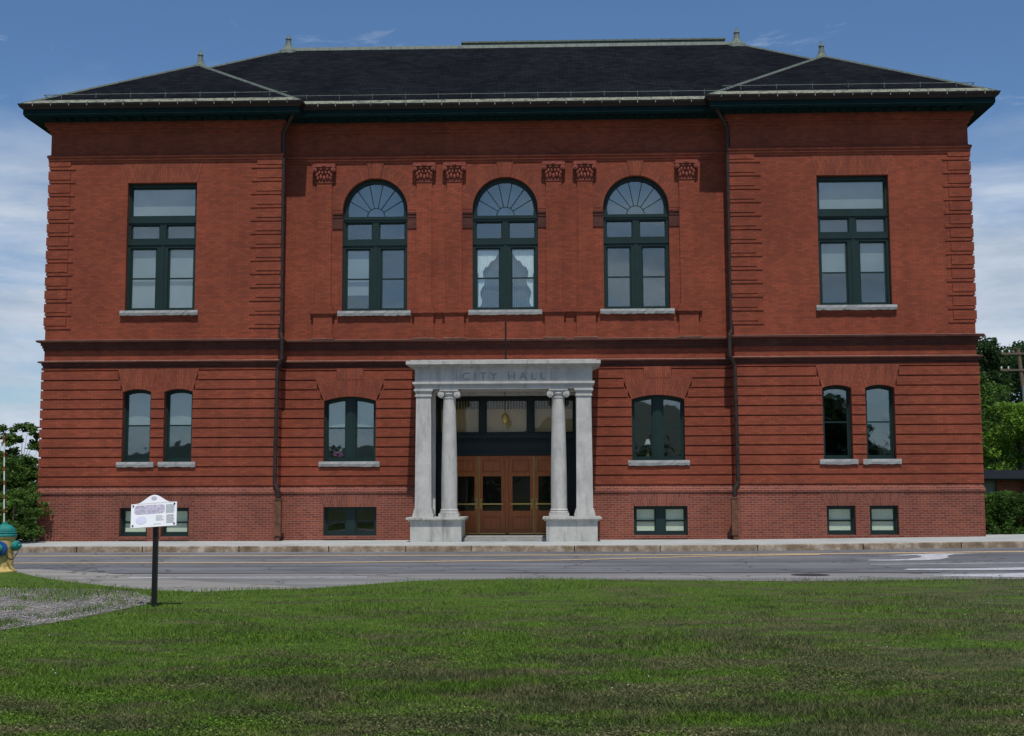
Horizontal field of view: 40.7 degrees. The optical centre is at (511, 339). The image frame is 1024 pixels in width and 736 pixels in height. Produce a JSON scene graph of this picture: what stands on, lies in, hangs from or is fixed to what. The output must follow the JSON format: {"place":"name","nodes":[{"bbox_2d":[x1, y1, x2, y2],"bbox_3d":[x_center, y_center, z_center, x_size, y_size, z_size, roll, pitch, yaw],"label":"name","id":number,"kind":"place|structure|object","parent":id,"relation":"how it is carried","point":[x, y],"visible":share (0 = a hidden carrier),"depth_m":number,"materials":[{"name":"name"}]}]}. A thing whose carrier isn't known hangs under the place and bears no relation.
{"place":"outdoors","nodes":[
{"label":"outdoors","id":0,"kind":"place"},
{"bbox_2d":[0,587,150,629],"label":"gravel","id":1,"kind":"structure","parent":0,"point":[9,613],"depth_m":18.80,"materials":[{"name":"grey gravel"}]},
{"bbox_2d":[15,569,306,591],"bbox_3d":[-11.783,4.311,24.270,18.000,0.001,10.008,0,-6,2],"label":"driveway apron","id":2,"kind":"object","parent":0,"point":[117,580],"visible":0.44,"depth_m":24.80,"materials":[{"name":"concrete"}]},
{"bbox_2d":[16,516,961,551],"bbox_3d":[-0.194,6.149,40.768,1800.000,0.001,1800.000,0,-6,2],"label":"ground","id":3,"kind":"structure","parent":0,"point":[328,547],"depth_m":40.02,"materials":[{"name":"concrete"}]},
{"bbox_2d":[0,424,19,490],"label":"sumac tree","id":4,"kind":"object","parent":3,"relation":"on","point":[3,427],"visible":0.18,"depth_m":45.65,"materials":[{"name":"green plant"}]},
{"bbox_2d":[0,457,36,540],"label":"shrub","id":5,"kind":"object","parent":3,"relation":"on","point":[12,477],"visible":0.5,"depth_m":41.22,"materials":[{"name":"green plant"}]},
{"bbox_2d":[0,422,40,538],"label":"sumac tree","id":6,"kind":"object","parent":3,"relation":"on","point":[32,444],"visible":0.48,"depth_m":44.98,"materials":[{"name":"green plant"}]},
{"bbox_2d":[0,454,40,531],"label":"shrub","id":7,"kind":"object","parent":3,"relation":"on","point":[29,474],"visible":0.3,"depth_m":43.19,"materials":[{"name":"green plant"}]},
{"bbox_2d":[0,488,53,541],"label":"shrub","id":8,"kind":"object","parent":3,"relation":"on","point":[19,500],"visible":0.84,"depth_m":40.05,"materials":[{"name":"green plant"}]},
{"bbox_2d":[979,401,1009,469],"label":"deciduous tree","id":9,"kind":"object","parent":3,"relation":"on","point":[990,422],"visible":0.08,"depth_m":72.28,"materials":[{"name":"green plant"}]},
{"bbox_2d":[976,335,1016,465],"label":"deciduous tree","id":10,"kind":"object","parent":3,"relation":"on","point":[988,349],"visible":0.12,"depth_m":95.26,"materials":[{"name":"green plant"}]},
{"bbox_2d":[977,372,1023,468],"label":"deciduous tree","id":11,"kind":"object","parent":3,"relation":"on","point":[990,399],"visible":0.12,"depth_m":84.86,"materials":[{"name":"green plant"}]},
{"bbox_2d":[980,401,1023,469],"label":"deciduous tree","id":12,"kind":"object","parent":3,"relation":"on","point":[1011,413],"visible":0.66,"depth_m":71.70,"materials":[{"name":"green plant"}]},
{"bbox_2d":[980,340,1023,469],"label":"deciduous tree","id":13,"kind":"object","parent":3,"relation":"on","point":[1005,360],"visible":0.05,"depth_m":99.74,"materials":[{"name":"green plant"}]},
{"bbox_2d":[980,346,1023,469],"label":"deciduous tree","id":14,"kind":"object","parent":3,"relation":"on","point":[1016,396],"visible":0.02,"depth_m":109.67,"materials":[{"name":"green plant"}]},
{"bbox_2d":[981,470,1023,529],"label":"brick building","id":15,"kind":"structure","parent":3,"relation":"on","point":[1002,480],"depth_m":55.15,"materials":[{"name":"brown brick"}]},
{"bbox_2d":[982,481,995,494],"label":"window","id":16,"kind":"structure","parent":15,"relation":"in","point":[990,486],"depth_m":55.33,"materials":[{"name":"grey glass"}]},
{"bbox_2d":[1000,348,1023,401],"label":"utility pole","id":17,"kind":"object","parent":3,"relation":"on","point":[1018,353],"visible":0.97,"depth_m":85.31,"materials":[{"name":"brown wood"}]},
{"bbox_2d":[17,28,1000,548],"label":"city hall","id":18,"kind":"structure","parent":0,"point":[733,282],"depth_m":41.85,"materials":[{"name":"red brick"}]},
{"bbox_2d":[118,508,146,539],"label":"window","id":19,"kind":"structure","parent":18,"relation":"in","point":[126,530],"depth_m":41.41,"materials":[{"name":"green paint"}]},
{"bbox_2d":[116,390,153,466],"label":"window","id":20,"kind":"structure","parent":18,"relation":"in","point":[137,402],"depth_m":41.87,"materials":[{"name":"glass"}]},
{"bbox_2d":[119,183,197,315],"bbox_3d":[-10.689,-2.724,42.367,2.380,4.121,0.757,0,-6,2],"label":"window","id":21,"kind":"structure","parent":18,"relation":"in","point":[161,268],"depth_m":42.36,"materials":[{"name":"green paint"}]},
{"bbox_2d":[160,508,188,539],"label":"window","id":22,"kind":"structure","parent":18,"relation":"in","point":[181,531],"depth_m":41.37,"materials":[{"name":"green paint"}]},
{"bbox_2d":[158,389,195,466],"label":"window","id":23,"kind":"structure","parent":18,"relation":"in","point":[179,408],"depth_m":41.83,"materials":[{"name":"glass"}]},
{"bbox_2d":[333,452,342,457],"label":"potted flowers","id":24,"kind":"object","parent":18,"relation":"in","point":[338,454],"visible":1,"depth_m":42.08,"materials":[{"name":"pink plant"}]},
{"bbox_2d":[319,397,379,466],"bbox_3d":[-4.897,2.809,41.882,1.840,2.126,0.468,0,-6,2],"label":"window","id":25,"kind":"structure","parent":18,"relation":"in","point":[350,414],"depth_m":42.02,"materials":[{"name":"green paint"}]},
{"bbox_2d":[323,507,376,538],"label":"window","id":26,"kind":"structure","parent":18,"relation":"in","point":[350,532],"depth_m":41.63,"materials":[{"name":"green paint"}]},
{"bbox_2d":[337,180,410,315],"bbox_3d":[-4.194,-2.797,42.679,2.240,4.292,0.858,0,-6,2],"label":"window","id":27,"kind":"structure","parent":18,"relation":"in","point":[386,204],"depth_m":42.61,"materials":[{"name":"green paint"}]},
{"bbox_2d":[457,456,477,533],"bbox_3d":[-1.443,4.760,42.195,0.825,2.360,0.134,0,-6,2],"label":"door","id":28,"kind":"structure","parent":18,"relation":"in","point":[466,465],"depth_m":42.25,"materials":[{"name":"brown wood"}]},
{"bbox_2d":[479,456,504,533],"bbox_3d":[-0.611,4.754,42.167,0.800,2.360,0.134,0,-6,2],"label":"door","id":29,"kind":"structure","parent":18,"relation":"in","point":[490,522],"depth_m":42.16,"materials":[{"name":"brown wood"}]},
{"bbox_2d":[501,393,508,425],"bbox_3d":[-0.209,2.084,41.164,0.220,1.047,0.209,0,-6,2],"label":"hanging lantern","id":30,"kind":"object","parent":18,"relation":"hanging from","point":[504,417],"visible":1,"depth_m":41.07,"materials":[{"name":"gold metal"}]},
{"bbox_2d":[468,178,541,314],"bbox_3d":[-0.197,-2.826,42.542,2.240,4.290,0.855,0,-6,2],"label":"window","id":31,"kind":"structure","parent":18,"relation":"in","point":[504,205],"depth_m":42.48,"materials":[{"name":"green paint"}]},
{"bbox_2d":[504,321,506,358],"bbox_3d":[-0.186,0.049,40.531,0.092,1.155,0.092,2,-7,-20],"label":"flagpole","id":32,"kind":"object","parent":18,"relation":"on","point":[505,322],"visible":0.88,"depth_m":40.50,"materials":[{"name":"black metal"}]},
{"bbox_2d":[509,456,533,533],"bbox_3d":[0.284,4.748,42.136,0.770,2.360,0.134,0,-6,2],"label":"door","id":33,"kind":"structure","parent":18,"relation":"in","point":[520,522],"depth_m":42.14,"materials":[{"name":"brown wood"}]},
{"bbox_2d":[534,456,550,533],"bbox_3d":[1.116,4.742,42.107,0.855,2.360,0.134,0,-6,2],"label":"door","id":34,"kind":"structure","parent":18,"relation":"in","point":[542,464],"depth_m":42.18,"materials":[{"name":"brown wood"}]},
{"bbox_2d":[600,177,674,313],"bbox_3d":[3.801,-2.855,42.403,2.240,4.291,0.857,0,-6,2],"label":"window","id":35,"kind":"structure","parent":18,"relation":"in","point":[635,204],"depth_m":42.32,"materials":[{"name":"green paint"}]},
{"bbox_2d":[645,439,650,456],"bbox_3d":[4.132,3.315,42.033,0.200,0.560,0.200,0,-6,2],"label":"table lamp","id":36,"kind":"object","parent":18,"relation":"in","point":[647,442],"visible":0.95,"depth_m":41.99,"materials":[{"name":"white paint"}]},
{"bbox_2d":[628,395,689,465],"bbox_3d":[4.392,2.741,41.546,1.840,2.127,0.436,0,-6,2],"label":"window","id":37,"kind":"structure","parent":18,"relation":"in","point":[657,426],"depth_m":41.64,"materials":[{"name":"green paint"}]},
{"bbox_2d":[634,506,687,537],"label":"window","id":38,"kind":"structure","parent":18,"relation":"in","point":[649,521],"depth_m":41.35,"materials":[{"name":"green paint"}]},
{"bbox_2d":[820,385,858,464],"bbox_3d":[9.616,2.537,40.903,1.120,2.356,0.431,0,-6,2],"label":"window","id":39,"kind":"structure","parent":18,"relation":"in","point":[828,459],"depth_m":40.98,"materials":[{"name":"green paint"}]},
{"bbox_2d":[827,506,856,537],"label":"window","id":40,"kind":"structure","parent":18,"relation":"in","point":[840,519],"depth_m":40.71,"materials":[{"name":"clear glass"}]},
{"bbox_2d":[816,176,896,310],"bbox_3d":[10.258,-2.874,41.644,2.380,4.121,0.758,0,-6,2],"label":"window","id":41,"kind":"structure","parent":18,"relation":"in","point":[852,211],"depth_m":41.68,"materials":[{"name":"green paint"}]},
{"bbox_2d":[863,385,901,464],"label":"window","id":42,"kind":"structure","parent":18,"relation":"in","point":[871,459],"depth_m":40.94,"materials":[{"name":"green paint"}]},
{"bbox_2d":[870,505,899,537],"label":"window","id":43,"kind":"structure","parent":18,"relation":"in","point":[883,519],"depth_m":40.67,"materials":[{"name":"clear glass"}]},
{"bbox_2d":[0,572,1023,735],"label":"lawn","id":44,"kind":"structure","parent":0,"point":[628,591],"depth_m":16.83,"materials":[{"name":"plant"}]},
{"bbox_2d":[0,436,21,572],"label":"fire hydrant","id":45,"kind":"object","parent":44,"relation":"on","point":[9,545],"visible":1,"depth_m":27.14,"materials":[{"name":"yellow metal"}]},
{"bbox_2d":[131,495,176,606],"bbox_3d":[-4.889,2.918,18.834,0.649,1.585,0.137,0,-6,2],"label":"information sign","id":46,"kind":"object","parent":44,"relation":"on","point":[155,512],"visible":1,"depth_m":18.86,"materials":[{"name":"white metal"}]},
{"bbox_2d":[0,0,1023,481],"label":"sky","id":47,"kind":"structure","parent":0,"point":[48,48],"materials":[{"name":"blue"}]},
{"bbox_2d":[13,548,1023,572],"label":"road","id":48,"kind":"structure","parent":0,"point":[781,561],"depth_m":31.06,"materials":[{"name":"grey asphalt"}]},
{"bbox_2d":[173,552,260,552],"bbox_3d":[-7.096,5.646,36.587,8.500,0.001,0.100,0,-6,2],"label":"white line","id":49,"kind":"object","parent":48,"relation":"on","point":[216,552],"visible":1,"depth_m":36.61,"materials":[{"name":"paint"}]},
{"bbox_2d":[92,554,819,562],"bbox_3d":[-41.458,5.325,32.699,98.063,0.018,3.146,0,-6,0],"label":"yellow line","id":50,"kind":"object","parent":48,"relation":"on","point":[434,561],"visible":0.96,"depth_m":31.56,"materials":[{"name":"paint"}]},
{"bbox_2d":[14,541,1023,552],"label":"kerb","id":51,"kind":"structure","parent":48,"relation":"on","point":[556,548],"depth_m":36.63,"materials":[{"name":"concrete"}]},
{"bbox_2d":[61,551,1023,555],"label":"yellow line","id":52,"kind":"object","parent":48,"relation":"on","point":[467,555],"visible":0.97,"depth_m":34.56,"materials":[{"name":"paint"}]},
{"bbox_2d":[875,553,961,560],"bbox_3d":[9.517,5.115,32.484,1.552,0.041,3.727,-5,-8,39],"label":"turn arrow","id":53,"kind":"object","parent":48,"relation":"on","point":[933,556],"visible":1,"depth_m":32.62,"materials":[{"name":"white paint"}]},
{"bbox_2d":[871,563,973,564],"bbox_3d":[48.563,4.646,29.217,81.734,0.004,0.692,0,-6,1],"label":"white line","id":54,"kind":"object","parent":48,"relation":"on","point":[937,563],"visible":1,"depth_m":29.92,"materials":[{"name":"paint"}]},
{"bbox_2d":[904,567,1023,569],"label":"lane line","id":55,"kind":"object","parent":48,"relation":"on","point":[1016,568],"visible":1,"depth_m":27.70,"materials":[{"name":"white paint"}]},
{"bbox_2d":[15,534,1023,546],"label":"sidewalk","id":56,"kind":"structure","parent":0,"point":[1004,537],"depth_m":38.80,"materials":[{"name":"concrete"}]},
{"bbox_2d":[984,490,1023,534],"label":"clipped hedge","id":57,"kind":"object","parent":56,"relation":"on","point":[1000,517],"visible":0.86,"depth_m":41.97,"materials":[{"name":"green plant"}]},
{"bbox_2d":[120,572,1023,587],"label":"road shoulder","id":58,"kind":"object","parent":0,"point":[308,580],"visible":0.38,"depth_m":25.82},
{"bbox_2d":[128,577,267,577],"bbox_3d":[-4.969,4.473,25.971,4.500,0.001,0.200,0,-6,2],"label":"white line","id":59,"kind":"object","parent":58,"relation":"on","point":[199,577],"visible":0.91,"depth_m":25.93,"materials":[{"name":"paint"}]},
{"bbox_2d":[109,572,941,573],"bbox_3d":[-1.425,4.593,27.151,19.500,0.001,0.220,0,-6,2],"label":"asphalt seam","id":60,"kind":"object","parent":58,"relation":"on","point":[559,572],"visible":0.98,"depth_m":27.03,"materials":[{"name":"grey asphalt"}]},
{"bbox_2d":[791,574,827,575],"bbox_3d":[5.644,4.457,26.151,0.720,0.001,0.720,0,-6,2],"label":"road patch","id":61,"kind":"object","parent":58,"relation":"on","point":[810,574],"visible":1,"depth_m":26.20,"materials":[{"name":"grey asphalt"}]},
{"bbox_2d":[937,573,1023,576],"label":"lane line","id":62,"kind":"object","parent":58,"relation":"on","point":[1005,575],"visible":0.9,"depth_m":25.79,"materials":[{"name":"white paint"}]}
]}

